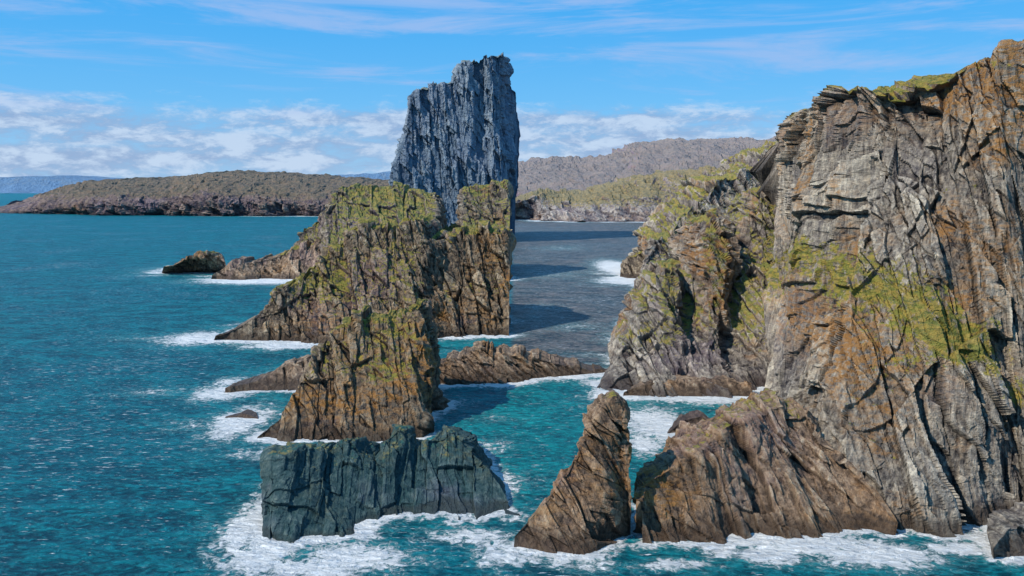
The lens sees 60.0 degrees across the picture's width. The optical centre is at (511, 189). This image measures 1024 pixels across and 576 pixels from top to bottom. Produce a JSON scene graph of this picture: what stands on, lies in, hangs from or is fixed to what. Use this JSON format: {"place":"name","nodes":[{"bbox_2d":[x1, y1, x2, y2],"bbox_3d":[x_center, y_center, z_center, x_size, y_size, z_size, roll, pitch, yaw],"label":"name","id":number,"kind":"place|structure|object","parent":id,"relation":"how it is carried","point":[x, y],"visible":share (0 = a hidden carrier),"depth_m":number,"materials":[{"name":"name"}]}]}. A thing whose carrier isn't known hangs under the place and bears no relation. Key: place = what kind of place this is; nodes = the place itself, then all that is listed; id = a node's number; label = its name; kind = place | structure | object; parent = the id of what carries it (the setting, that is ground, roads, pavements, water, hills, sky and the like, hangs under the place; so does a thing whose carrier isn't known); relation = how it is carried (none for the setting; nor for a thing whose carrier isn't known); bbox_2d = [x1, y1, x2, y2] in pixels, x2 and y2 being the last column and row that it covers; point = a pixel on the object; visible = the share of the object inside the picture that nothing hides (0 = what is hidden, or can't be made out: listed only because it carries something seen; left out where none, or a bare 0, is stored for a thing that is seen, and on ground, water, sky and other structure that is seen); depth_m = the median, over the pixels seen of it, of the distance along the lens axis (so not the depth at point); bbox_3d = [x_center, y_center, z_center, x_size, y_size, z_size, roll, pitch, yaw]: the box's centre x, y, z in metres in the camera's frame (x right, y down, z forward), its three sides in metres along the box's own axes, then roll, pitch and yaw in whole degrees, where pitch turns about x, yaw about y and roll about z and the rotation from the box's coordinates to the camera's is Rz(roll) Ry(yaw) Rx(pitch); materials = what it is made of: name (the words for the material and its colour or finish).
{"place":"outdoors","nodes":[
{"label":"outdoors","id":0,"kind":"place"},
{"bbox_2d":[0,171,390,192],"bbox_3d":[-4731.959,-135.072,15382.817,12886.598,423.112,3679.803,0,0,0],"label":"distant mountains","id":1,"kind":"structure","parent":0,"point":[31,184],"depth_m":13944.43,"materials":[{"name":"blue"}]},
{"bbox_2d":[293,179,513,251],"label":"rocky headland","id":2,"kind":"structure","parent":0,"point":[351,205],"depth_m":632.80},
{"bbox_2d":[388,53,520,234],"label":"hazy crag","id":3,"kind":"structure","parent":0,"point":[461,129],"depth_m":1014.12,"materials":[{"name":"grey stone"}]},
{"bbox_2d":[0,193,1023,575],"bbox_3d":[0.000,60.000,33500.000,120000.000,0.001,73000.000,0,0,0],"label":"sea","id":4,"kind":"structure","parent":0,"point":[128,447],"depth_m":227.29,"materials":[{"name":"liquid"}]},
{"bbox_2d":[162,250,225,272],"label":"skerry","id":5,"kind":"structure","parent":4,"relation":"in","point":[206,261],"depth_m":629.49,"materials":[{"name":"stone"}]},
{"bbox_2d":[0,170,388,215],"bbox_3d":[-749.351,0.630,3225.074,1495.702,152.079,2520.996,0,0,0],"label":"distant headland","id":6,"kind":"structure","parent":4,"relation":"in","point":[243,193],"depth_m":2100.59,"materials":[{"name":"grey stone"}]},
{"bbox_2d":[225,409,257,418],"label":"skerry","id":7,"kind":"structure","parent":4,"relation":"in","point":[247,413],"depth_m":233.68,"materials":[{"name":"grey stone"}]},
{"bbox_2d":[211,237,320,279],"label":"skerry","id":8,"kind":"structure","parent":4,"relation":"in","point":[294,261],"depth_m":602.95,"materials":[{"name":"stone"}]},
{"bbox_2d":[225,354,310,392],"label":"skerry","id":9,"kind":"structure","parent":4,"relation":"in","point":[286,375],"depth_m":268.49,"materials":[{"name":"brown stone"}]},
{"bbox_2d":[257,298,449,441],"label":"sea stack","id":10,"kind":"object","parent":4,"relation":"in","point":[369,374],"visible":0.72,"depth_m":225.79,"materials":[{"name":"brown stone"}]},
{"bbox_2d":[214,215,516,343],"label":"rocky headland","id":11,"kind":"structure","parent":4,"relation":"in","point":[460,278],"depth_m":373.66,"materials":[{"name":"brown stone"}]},
{"bbox_2d":[260,424,519,542],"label":"reef","id":12,"kind":"object","parent":4,"relation":"in","point":[341,488],"visible":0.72,"depth_m":166.97},
{"bbox_2d":[439,340,605,384],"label":"rock shelf","id":13,"kind":"object","parent":4,"relation":"in","point":[483,362],"visible":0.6,"depth_m":281.06,"materials":[{"name":"stone"}]},
{"bbox_2d":[514,390,631,554],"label":"rock spire","id":14,"kind":"object","parent":4,"relation":"in","point":[584,508],"visible":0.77,"depth_m":151.17,"materials":[{"name":"brown stone"}]},
{"bbox_2d":[620,251,644,277],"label":"sea stack","id":15,"kind":"object","parent":4,"relation":"in","point":[630,266],"visible":0.24,"depth_m":608.52,"materials":[{"name":"brown stone"}]},
{"bbox_2d":[623,375,752,396],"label":"skerry","id":16,"kind":"structure","parent":4,"relation":"in","point":[684,385],"depth_m":260.02,"materials":[{"name":"brown stone"}]},
{"bbox_2d":[667,410,708,432],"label":"skerry","id":17,"kind":"structure","parent":4,"relation":"in","point":[694,416],"depth_m":221.42,"materials":[{"name":"grey stone"}]},
{"bbox_2d":[632,388,897,543],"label":"rock outcrop","id":18,"kind":"object","parent":4,"relation":"in","point":[768,461],"visible":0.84,"depth_m":159.10,"materials":[{"name":"brown stone"}]},
{"bbox_2d":[987,502,1023,557],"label":"skerry","id":19,"kind":"structure","parent":4,"relation":"in","point":[1005,531],"depth_m":146.96,"materials":[{"name":"grey stone"}]},
{"bbox_2d":[0,0,1023,177],"label":"sky","id":20,"kind":"structure","parent":0,"point":[102,88],"materials":[{"name":"blue"}]},
{"bbox_2d":[515,165,720,221],"bbox_3d":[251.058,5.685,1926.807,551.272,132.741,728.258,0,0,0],"label":"distant hill","id":21,"kind":"structure","parent":0,"point":[637,198],"depth_m":1737.73,"materials":[{"name":"green plant"}]},
{"bbox_2d":[516,136,776,196],"bbox_3d":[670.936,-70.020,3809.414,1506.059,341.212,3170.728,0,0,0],"label":"distant headland","id":22,"kind":"structure","parent":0,"point":[556,173],"depth_m":3109.79,"materials":[{"name":"grey stone"}]},
{"bbox_2d":[597,186,776,397],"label":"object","id":23,"kind":"structure","parent":0,"point":[695,307],"depth_m":295.55,"materials":[{"name":"grey stone"}]},
{"bbox_2d":[628,140,777,268],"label":"grassy ridge","id":24,"kind":"structure","parent":0,"point":[696,196],"depth_m":619.22,"materials":[{"name":"green plant"}]},
{"bbox_2d":[749,39,1023,537],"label":"sea cliff","id":25,"kind":"structure","parent":0,"point":[892,296],"depth_m":179.43,"materials":[{"name":"stone"}]}
]}

